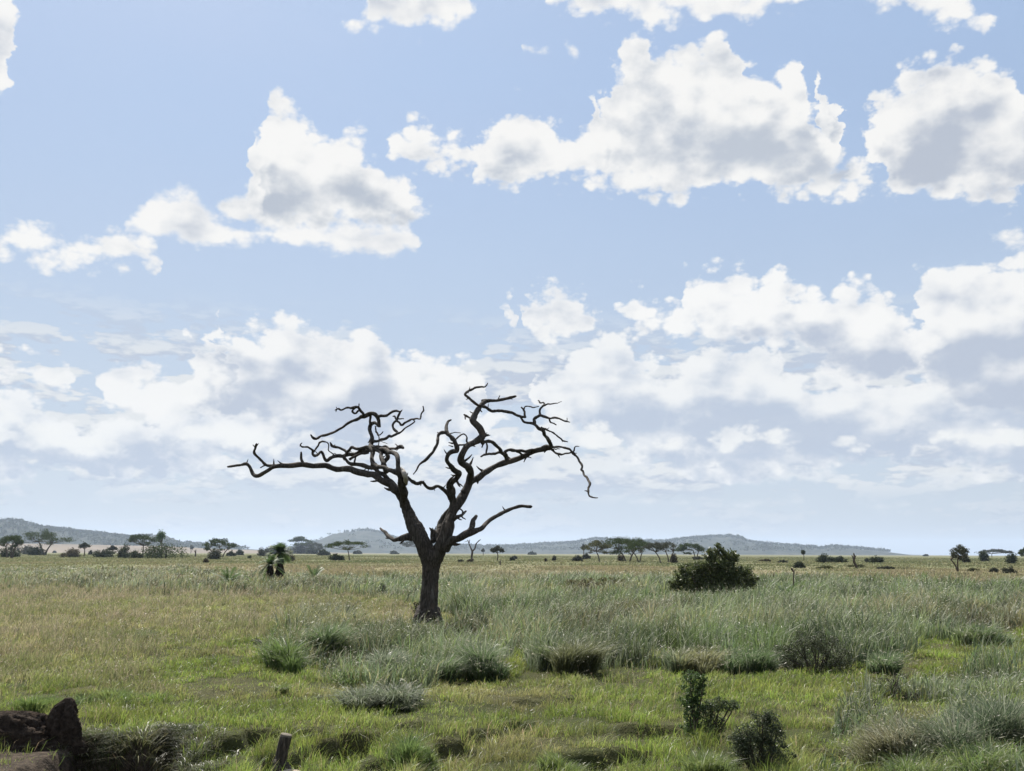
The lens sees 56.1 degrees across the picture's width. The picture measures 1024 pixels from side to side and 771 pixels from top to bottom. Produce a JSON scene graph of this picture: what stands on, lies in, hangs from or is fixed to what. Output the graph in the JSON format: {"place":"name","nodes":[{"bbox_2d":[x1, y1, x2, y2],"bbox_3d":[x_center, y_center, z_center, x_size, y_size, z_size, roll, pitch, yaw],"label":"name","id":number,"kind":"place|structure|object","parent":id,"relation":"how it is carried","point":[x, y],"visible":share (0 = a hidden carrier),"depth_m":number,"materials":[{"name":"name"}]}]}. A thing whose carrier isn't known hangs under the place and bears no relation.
{"place":"outdoors","nodes":[
{"label":"outdoors","id":0,"kind":"place"},
{"bbox_2d":[0,521,253,549],"bbox_3d":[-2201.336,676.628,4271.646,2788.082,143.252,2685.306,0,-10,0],"label":"hills","id":1,"kind":"structure","parent":0,"point":[78,541],"depth_m":3849.14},
{"bbox_2d":[0,517,249,548],"bbox_3d":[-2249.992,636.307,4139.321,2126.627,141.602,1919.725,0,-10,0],"label":"hill scrub","id":2,"kind":"object","parent":1,"relation":"on","point":[72,531],"visible":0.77,"depth_m":3963.42,"materials":[{"name":"plant"}]},
{"bbox_2d":[0,544,378,553],"bbox_3d":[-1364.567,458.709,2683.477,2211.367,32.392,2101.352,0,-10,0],"label":"hills","id":3,"kind":"structure","parent":0,"point":[59,548],"depth_m":2328.83,"materials":[{"name":"grey"}]},
{"bbox_2d":[0,553,1023,770],"bbox_3d":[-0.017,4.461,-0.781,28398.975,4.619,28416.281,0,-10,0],"label":"ground","id":4,"kind":"structure","parent":0,"point":[47,762],"depth_m":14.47,"materials":[{"name":"plant"}]},
{"bbox_2d":[0,546,20,556],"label":"bush","id":5,"kind":"object","parent":4,"relation":"on","point":[3,553],"visible":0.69,"depth_m":399.20,"materials":[{"name":"green plant"}]},
{"bbox_2d":[0,535,23,557],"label":"acacia tree","id":6,"kind":"object","parent":4,"relation":"on","point":[12,538],"visible":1,"depth_m":362.70,"materials":[{"name":"green plant"}]},
{"bbox_2d":[16,545,33,553],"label":"bush","id":7,"kind":"object","parent":4,"relation":"on","point":[24,550],"visible":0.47,"depth_m":861.41,"materials":[{"name":"green plant"}]},
{"bbox_2d":[0,710,53,751],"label":"earth bank","id":8,"kind":"structure","parent":4,"relation":"on","point":[24,727],"depth_m":13.04,"materials":[{"name":"soil"}]},
{"bbox_2d":[27,546,46,554],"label":"bush","id":9,"kind":"object","parent":4,"relation":"on","point":[34,551],"visible":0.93,"depth_m":598.49,"materials":[{"name":"green plant"}]},
{"bbox_2d":[10,528,72,554],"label":"acacia tree","id":10,"kind":"object","parent":4,"relation":"on","point":[44,536],"visible":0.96,"depth_m":602.52,"materials":[{"name":"green plant"}]},
{"bbox_2d":[4,692,86,712],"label":"grass tussock","id":11,"kind":"object","parent":4,"relation":"on","point":[25,705],"depth_m":15.48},
{"bbox_2d":[45,697,88,755],"bbox_3d":[-6.144,4.691,13.197,0.677,0.764,0.537,0,-10,0],"label":"earth mound","id":12,"kind":"object","parent":4,"relation":"on","point":[63,725],"visible":0.94,"depth_m":13.13,"materials":[{"name":"soil"}]},
{"bbox_2d":[59,547,80,556],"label":"bush","id":13,"kind":"object","parent":4,"relation":"on","point":[73,552],"visible":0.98,"depth_m":415.80,"materials":[{"name":"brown plant"}]},
{"bbox_2d":[78,541,91,555],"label":"tree","id":14,"kind":"object","parent":4,"relation":"on","point":[83,545],"visible":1,"depth_m":472.00,"materials":[{"name":"green plant"}]},
{"bbox_2d":[90,547,116,556],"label":"bush","id":15,"kind":"object","parent":4,"relation":"on","point":[106,553],"visible":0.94,"depth_m":424.97,"materials":[{"name":"green plant"}]},
{"bbox_2d":[117,543,129,557],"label":"bush","id":16,"kind":"object","parent":4,"relation":"on","point":[122,550],"visible":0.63,"depth_m":387.19,"materials":[{"name":"green plant"}]},
{"bbox_2d":[72,686,179,703],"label":"grass tussock","id":17,"kind":"object","parent":4,"relation":"on","point":[108,692],"depth_m":16.44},
{"bbox_2d":[122,550,142,558],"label":"bush","id":18,"kind":"object","parent":4,"relation":"on","point":[133,554],"visible":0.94,"depth_m":352.20,"materials":[{"name":"green plant"}]},
{"bbox_2d":[83,720,184,770],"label":"grass tussock","id":19,"kind":"object","parent":4,"relation":"on","point":[154,760],"depth_m":13.01,"materials":[{"name":"plant"}]},
{"bbox_2d":[126,533,160,554],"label":"acacia tree","id":20,"kind":"object","parent":4,"relation":"on","point":[138,537],"visible":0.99,"depth_m":566.76,"materials":[{"name":"green plant"}]},
{"bbox_2d":[49,720,244,770],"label":"bank grass","id":21,"kind":"structure","parent":4,"relation":"on","point":[180,735],"depth_m":13.12,"materials":[{"name":"plant"}]},
{"bbox_2d":[135,627,158,640],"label":"grass tussock","id":22,"kind":"object","parent":4,"relation":"on","point":[146,633],"depth_m":27.06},
{"bbox_2d":[156,529,165,548],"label":"pointed tree","id":23,"kind":"object","parent":4,"relation":"on","point":[160,536],"visible":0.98,"depth_m":501.37,"materials":[{"name":"green plant"}]},
{"bbox_2d":[136,541,189,558],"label":"bush","id":24,"kind":"object","parent":4,"relation":"on","point":[151,552],"visible":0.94,"depth_m":359.08,"materials":[{"name":"green plant"}]},
{"bbox_2d":[207,548,222,558],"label":"bush","id":25,"kind":"object","parent":4,"relation":"on","point":[215,553],"visible":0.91,"depth_m":336.72,"materials":[{"name":"green plant"}]},
{"bbox_2d":[198,538,238,556],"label":"acacia tree","id":26,"kind":"object","parent":4,"relation":"on","point":[216,541],"visible":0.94,"depth_m":461.49,"materials":[{"name":"green plant"}]},
{"bbox_2d":[226,550,236,555],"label":"bush","id":27,"kind":"object","parent":4,"relation":"on","point":[230,553],"visible":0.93,"depth_m":614.77,"materials":[{"name":"green plant"}]},
{"bbox_2d":[212,566,254,581],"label":"palm","id":28,"kind":"object","parent":4,"relation":"on","point":[230,575],"visible":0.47,"depth_m":72.78,"materials":[{"name":"green"}]},
{"bbox_2d":[251,637,262,645],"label":"weed","id":29,"kind":"object","parent":4,"relation":"on","point":[259,641],"visible":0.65,"depth_m":25.50,"materials":[{"name":"green"}]},
{"bbox_2d":[257,548,268,555],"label":"bush","id":30,"kind":"object","parent":4,"relation":"on","point":[261,552],"visible":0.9,"depth_m":633.18,"materials":[{"name":"green plant"}]},
{"bbox_2d":[249,554,284,579],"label":"palm","id":31,"kind":"object","parent":4,"relation":"on","point":[269,564],"visible":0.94,"depth_m":77.84,"materials":[{"name":"green"}]},
{"bbox_2d":[264,546,285,553],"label":"bush","id":32,"kind":"object","parent":4,"relation":"on","point":[269,549],"visible":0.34,"depth_m":1299.34,"materials":[{"name":"green plant"}]},
{"bbox_2d":[238,629,318,676],"bbox_3d":[-4.864,5.604,20.274,2.096,0.958,1.878,-7,-12,35],"label":"grass tussock","id":33,"kind":"object","parent":4,"relation":"on","point":[288,657],"depth_m":20.00,"materials":[{"name":"plant"}]},
{"bbox_2d":[265,542,293,578],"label":"palm","id":34,"kind":"object","parent":4,"relation":"on","point":[279,547],"visible":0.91,"depth_m":81.33,"materials":[{"name":"green"}]},
{"bbox_2d":[272,733,291,770],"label":"tree stump","id":35,"kind":"object","parent":4,"relation":"on","point":[283,746],"visible":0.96,"depth_m":11.31,"materials":[{"name":"wood"}]},
{"bbox_2d":[270,682,293,694],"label":"grass tussock","id":36,"kind":"object","parent":4,"relation":"on","point":[281,686],"depth_m":17.27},
{"bbox_2d":[283,548,294,560],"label":"bush","id":37,"kind":"object","parent":4,"relation":"on","point":[292,557],"visible":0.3,"depth_m":256.67,"materials":[{"name":"green plant"}]},
{"bbox_2d":[290,544,306,553],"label":"bush","id":38,"kind":"object","parent":4,"relation":"on","point":[298,550],"visible":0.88,"depth_m":1649.98,"materials":[{"name":"green plant"}]},
{"bbox_2d":[288,536,313,545],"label":"acacia tree","id":39,"kind":"object","parent":4,"relation":"on","point":[302,539],"visible":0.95,"depth_m":1651.44,"materials":[{"name":"green plant"}]},
{"bbox_2d":[298,542,323,551],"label":"acacia tree","id":40,"kind":"object","parent":4,"relation":"on","point":[314,545],"visible":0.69,"depth_m":1652.46,"materials":[{"name":"plant"}]},
{"bbox_2d":[298,565,324,576],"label":"palm","id":41,"kind":"object","parent":4,"relation":"on","point":[315,571],"visible":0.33,"depth_m":85.17,"materials":[{"name":"green"}]},
{"bbox_2d":[305,546,318,553],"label":"bush","id":42,"kind":"object","parent":4,"relation":"on","point":[309,550],"visible":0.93,"depth_m":1408.72,"materials":[{"name":"green plant"}]},
{"bbox_2d":[316,549,330,554],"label":"bush","id":43,"kind":"object","parent":4,"relation":"on","point":[323,552],"visible":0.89,"depth_m":821.13,"materials":[{"name":"green plant"}]},
{"bbox_2d":[282,617,374,658],"bbox_3d":[-4.351,6.033,22.950,2.310,1.080,2.162,-8,-13,40],"label":"grass tussock","id":44,"kind":"object","parent":4,"relation":"on","point":[337,642],"depth_m":22.65,"materials":[{"name":"plant"}]},
{"bbox_2d":[328,553,344,559],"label":"bush","id":45,"kind":"object","parent":4,"relation":"on","point":[334,556],"visible":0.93,"depth_m":302.82,"materials":[{"name":"green plant"}]},
{"bbox_2d":[321,539,368,559],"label":"acacia tree","id":46,"kind":"object","parent":4,"relation":"on","point":[338,543],"visible":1,"depth_m":305.12,"materials":[{"name":"green plant"}]},
{"bbox_2d":[317,661,391,688],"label":"grass tussock","id":47,"kind":"object","parent":4,"relation":"on","point":[340,678],"depth_m":18.45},
{"bbox_2d":[315,676,446,711],"bbox_3d":[-2.265,5.081,15.819,2.743,0.577,2.344,0,-10,0],"label":"grass tussock","id":48,"kind":"object","parent":4,"relation":"on","point":[409,698],"depth_m":15.63,"materials":[{"name":"plant"}]},
{"bbox_2d":[376,582,389,592],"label":"weed","id":49,"kind":"object","parent":4,"relation":"on","point":[383,587],"visible":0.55,"depth_m":53.46,"materials":[{"name":"green"}]},
{"bbox_2d":[354,644,418,674],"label":"grass tussock","id":50,"kind":"object","parent":4,"relation":"on","point":[389,656],"depth_m":19.55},
{"bbox_2d":[227,383,597,624],"bbox_3d":[-3.755,4.328,34.064,13.298,9.446,3.850,0,-10,0],"label":"dead tree","id":51,"kind":"object","parent":4,"relation":"on","point":[430,555],"visible":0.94,"depth_m":33.91,"materials":[{"name":"wood"}]},
{"bbox_2d":[377,729,448,770],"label":"grass tussock","id":52,"kind":"object","parent":4,"relation":"on","point":[403,750],"depth_m":11.66,"materials":[{"name":"plant"}]},
{"bbox_2d":[411,601,419,612],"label":"shrub","id":53,"kind":"object","parent":4,"relation":"on","point":[415,605],"visible":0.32,"depth_m":38.83,"materials":[{"name":"green plant"}]},
{"bbox_2d":[401,541,432,546],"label":"acacia tree","id":54,"kind":"object","parent":4,"relation":"on","point":[408,543],"visible":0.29,"depth_m":1652.87,"materials":[{"name":"green plant"}]},
{"bbox_2d":[391,650,478,684],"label":"grass tussock","id":55,"kind":"object","parent":4,"relation":"on","point":[452,666],"depth_m":19.10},
{"bbox_2d":[465,539,480,558],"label":"dead sapling","id":56,"kind":"object","parent":4,"relation":"on","point":[472,550],"visible":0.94,"depth_m":277.78,"materials":[{"name":"brown"}]},
{"bbox_2d":[432,635,521,681],"bbox_3d":[-0.763,5.673,19.987,2.003,0.929,1.815,-3,-10,16],"label":"grass tussock","id":57,"kind":"object","parent":4,"relation":"on","point":[488,666],"depth_m":19.66,"materials":[{"name":"plant"}]},
{"bbox_2d":[488,545,504,559],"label":"tree","id":58,"kind":"object","parent":4,"relation":"on","point":[497,548],"visible":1,"depth_m":302.74,"materials":[{"name":"green plant"}]},
{"bbox_2d":[0,561,1023,770],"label":"tall grass","id":59,"kind":"structure","parent":4,"relation":"on","point":[642,613],"depth_m":28.90,"materials":[{"name":"plant"}]},
{"bbox_2d":[0,554,1023,583],"bbox_3d":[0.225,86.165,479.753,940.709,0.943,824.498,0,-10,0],"label":"plain grass","id":60,"kind":"structure","parent":4,"relation":"on","point":[357,566],"depth_m":210.24,"materials":[{"name":"plant"}]},
{"bbox_2d":[522,631,584,671],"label":"grass tussock","id":61,"kind":"object","parent":4,"relation":"on","point":[547,650],"depth_m":20.91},
{"bbox_2d":[534,747,600,770],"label":"grass tussock","id":62,"kind":"object","parent":4,"relation":"on","point":[550,757],"depth_m":10.87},
{"bbox_2d":[570,555,582,560],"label":"bush","id":63,"kind":"object","parent":4,"relation":"on","point":[578,558],"visible":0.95,"depth_m":290.20,"materials":[{"name":"green plant"}]},
{"bbox_2d":[532,630,630,676],"bbox_3d":[1.519,5.615,20.121,2.304,0.973,2.049,0,-10,0],"label":"grass tussock","id":64,"kind":"object","parent":4,"relation":"on","point":[574,658],"depth_m":19.94,"materials":[{"name":"plant"}]},
{"bbox_2d":[564,578,602,589],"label":"shrub","id":65,"kind":"object","parent":4,"relation":"on","point":[582,582],"visible":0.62,"depth_m":60.18,"materials":[{"name":"green plant"}]},
{"bbox_2d":[582,553,590,558],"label":"bush","id":66,"kind":"object","parent":4,"relation":"on","point":[585,556],"visible":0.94,"depth_m":420.19,"materials":[{"name":"green plant"}]},
{"bbox_2d":[581,540,612,561],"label":"acacia tree","id":67,"kind":"object","parent":4,"relation":"on","point":[596,543],"visible":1,"depth_m":293.86,"materials":[{"name":"green plant"}]},
{"bbox_2d":[598,577,624,586],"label":"shrub","id":68,"kind":"object","parent":4,"relation":"on","point":[604,579],"visible":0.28,"depth_m":62.55,"materials":[{"name":"green plant"}]},
{"bbox_2d":[601,536,653,560],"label":"acacia tree","id":69,"kind":"object","parent":4,"relation":"on","point":[625,541],"visible":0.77,"depth_m":297.85,"materials":[{"name":"green plant"}]},
{"bbox_2d":[623,542,645,561],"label":"acacia tree","id":70,"kind":"object","parent":4,"relation":"on","point":[631,546],"visible":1,"depth_m":277.80,"materials":[{"name":"green plant"}]},
{"bbox_2d":[642,541,668,562],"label":"acacia tree","id":71,"kind":"object","parent":4,"relation":"on","point":[657,545],"visible":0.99,"depth_m":259.66,"materials":[{"name":"green plant"}]},
{"bbox_2d":[660,541,676,561],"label":"acacia tree","id":72,"kind":"object","parent":4,"relation":"on","point":[668,544],"visible":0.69,"depth_m":281.16,"materials":[{"name":"green plant"}]},
{"bbox_2d":[671,552,677,562],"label":"bush","id":73,"kind":"object","parent":4,"relation":"on","point":[674,558],"visible":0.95,"depth_m":262.04,"materials":[{"name":"green plant"}]},
{"bbox_2d":[674,543,706,556],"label":"acacia tree","id":74,"kind":"object","parent":4,"relation":"on","point":[684,547],"visible":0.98,"depth_m":514.44,"materials":[{"name":"green plant"}]},
{"bbox_2d":[676,669,710,736],"bbox_3d":[2.549,4.495,13.507,0.468,1.020,0.426,5,-11,-24],"label":"sapling","id":75,"kind":"object","parent":4,"relation":"on","point":[688,702],"visible":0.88,"depth_m":13.45,"materials":[{"name":"green"}]},
{"bbox_2d":[655,643,739,674],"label":"grass tussock","id":76,"kind":"object","parent":4,"relation":"on","point":[701,663],"depth_m":20.42,"materials":[{"name":"plant"}]},
{"bbox_2d":[677,744,739,770],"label":"grass tussock","id":77,"kind":"object","parent":4,"relation":"on","point":[698,762],"depth_m":10.86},
{"bbox_2d":[668,542,759,596],"bbox_3d":[10.009,9.404,47.674,4.642,3.230,2.284,0,-10,0],"label":"bush","id":78,"kind":"object","parent":4,"relation":"on","point":[701,575],"visible":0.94,"depth_m":47.46,"materials":[{"name":"green plant"}]},
{"bbox_2d":[698,695,744,735],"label":"shrub","id":79,"kind":"object","parent":4,"relation":"on","point":[719,705],"visible":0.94,"depth_m":13.42,"materials":[{"name":"green plant"}]},
{"bbox_2d":[712,643,791,675],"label":"grass tussock","id":80,"kind":"object","parent":4,"relation":"on","point":[755,661],"depth_m":20.34,"materials":[{"name":"plant"}]},
{"bbox_2d":[729,708,797,770],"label":"shrub","id":81,"kind":"object","parent":4,"relation":"on","point":[745,744],"visible":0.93,"depth_m":11.31,"materials":[{"name":"green plant"}]},
{"bbox_2d":[767,581,800,597],"bbox_3d":[13.517,10.861,47.686,2.764,2.307,2.696,-5,-11,28],"label":"palm","id":82,"kind":"object","parent":4,"relation":"on","point":[787,588],"visible":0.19,"depth_m":47.62,"materials":[{"name":"green"}]},
{"bbox_2d":[792,561,805,567],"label":"bush","id":83,"kind":"object","parent":4,"relation":"on","point":[799,564],"visible":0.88,"depth_m":182.89,"materials":[{"name":"green plant"}]},
{"bbox_2d":[771,630,858,672],"bbox_3d":[6.524,5.855,21.047,1.944,1.048,1.077,0,-10,0],"label":"shrub","id":84,"kind":"object","parent":4,"relation":"on","point":[795,662],"visible":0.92,"depth_m":20.91,"materials":[{"name":"green plant"}]},
{"bbox_2d":[815,553,835,562],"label":"bush","id":85,"kind":"object","parent":4,"relation":"on","point":[823,558],"visible":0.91,"depth_m":278.66,"materials":[{"name":"green plant"}]},
{"bbox_2d":[816,565,834,568],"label":"bush","id":86,"kind":"object","parent":4,"relation":"on","point":[827,566],"visible":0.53,"depth_m":167.69,"materials":[{"name":"green plant"}]},
{"bbox_2d":[834,556,848,561],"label":"bush","id":87,"kind":"object","parent":4,"relation":"on","point":[839,559],"visible":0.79,"depth_m":303.46,"materials":[{"name":"green plant"}]},
{"bbox_2d":[852,553,857,567],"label":"dead stump","id":88,"kind":"object","parent":4,"relation":"on","point":[854,562],"visible":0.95,"depth_m":177.70,"materials":[{"name":"brown"}]},
{"bbox_2d":[812,712,928,770],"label":"grass tussock","id":89,"kind":"object","parent":4,"relation":"on","point":[865,748],"depth_m":11.61,"materials":[{"name":"plant"}]},
{"bbox_2d":[866,555,884,562],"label":"bush","id":90,"kind":"object","parent":4,"relation":"on","point":[876,559],"visible":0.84,"depth_m":285.21,"materials":[{"name":"green plant"}]},
{"bbox_2d":[850,647,920,677],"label":"grass tussock","id":91,"kind":"object","parent":4,"relation":"on","point":[878,664],"depth_m":20.57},
{"bbox_2d":[876,565,895,568],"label":"bush","id":92,"kind":"object","parent":4,"relation":"on","point":[886,567],"visible":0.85,"depth_m":170.55,"materials":[{"name":"green plant"}]},
{"bbox_2d":[878,673,927,698],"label":"shrub","id":93,"kind":"object","parent":4,"relation":"on","point":[895,685],"visible":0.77,"depth_m":16.86,"materials":[{"name":"green plant"}]},
{"bbox_2d":[860,745,977,770],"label":"grass tussock","id":94,"kind":"object","parent":4,"relation":"on","point":[912,765],"depth_m":10.64,"materials":[{"name":"plant"}]},
{"bbox_2d":[863,701,1005,763],"bbox_3d":[5.149,4.210,11.700,1.768,0.833,1.736,-5,-11,26],"label":"grass tussock","id":95,"kind":"object","parent":4,"relation":"on","point":[936,732],"depth_m":11.51,"materials":[{"name":"plant"}]},
{"bbox_2d":[949,544,969,570],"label":"acacia tree","id":96,"kind":"object","parent":4,"relation":"on","point":[961,550],"visible":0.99,"depth_m":141.97,"materials":[{"name":"green plant"}]},
{"bbox_2d":[911,732,1023,770],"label":"grass tussock","id":97,"kind":"object","parent":4,"relation":"on","point":[980,760],"depth_m":10.79,"materials":[{"name":"plant"}]},
{"bbox_2d":[917,677,1023,750],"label":"grass tussock","id":98,"kind":"object","parent":4,"relation":"on","point":[1010,721],"depth_m":11.96,"materials":[{"name":"plant"}]},
{"bbox_2d":[946,618,1017,647],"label":"grass tussock","id":99,"kind":"object","parent":4,"relation":"on","point":[969,631],"depth_m":26.51,"materials":[{"name":"plant"}]},
{"bbox_2d":[978,551,991,560],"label":"bush","id":100,"kind":"object","parent":4,"relation":"on","point":[983,556],"visible":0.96,"depth_m":393.25,"materials":[{"name":"green plant"}]},
{"bbox_2d":[988,567,998,572],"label":"bush","id":101,"kind":"object","parent":4,"relation":"on","point":[994,569],"visible":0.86,"depth_m":133.04,"materials":[{"name":"green plant"}]},
{"bbox_2d":[974,549,1013,555],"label":"acacia tree","id":102,"kind":"object","parent":4,"relation":"on","point":[997,551],"visible":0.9,"depth_m":1044.13,"materials":[{"name":"green plant"}]},
{"bbox_2d":[1000,566,1016,573],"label":"bush","id":103,"kind":"object","parent":4,"relation":"on","point":[1008,570],"visible":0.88,"depth_m":124.67,"materials":[{"name":"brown plant"}]},
{"bbox_2d":[1004,553,1017,563],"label":"bush","id":104,"kind":"object","parent":4,"relation":"on","point":[1011,558],"visible":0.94,"depth_m":281.45,"materials":[{"name":"green plant"}]},
{"bbox_2d":[1017,547,1023,556],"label":"acacia tree","id":105,"kind":"object","parent":4,"relation":"on","point":[1021,552],"visible":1,"depth_m":364.77,"materials":[{"name":"green plant"}]},
{"bbox_2d":[0,576,1023,724],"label":"dry grass","id":106,"kind":"structure","parent":0,"point":[16,591],"depth_m":32.20,"materials":[{"name":"plant"}]},
{"bbox_2d":[0,0,1023,555],"label":"sky","id":107,"kind":"structure","parent":0,"point":[762,261],"materials":[{"name":"blue"}]},
{"bbox_2d":[288,531,907,554],"bbox_3d":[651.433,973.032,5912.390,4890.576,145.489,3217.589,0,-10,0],"label":"hills","id":108,"kind":"structure","parent":0,"point":[364,536],"depth_m":5058.91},
{"bbox_2d":[284,527,890,551],"bbox_3d":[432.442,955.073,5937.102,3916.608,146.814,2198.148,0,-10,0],"label":"hill scrub","id":109,"kind":"object","parent":108,"relation":"on","point":[700,537],"visible":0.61,"depth_m":5574.32,"materials":[{"name":"plant"}]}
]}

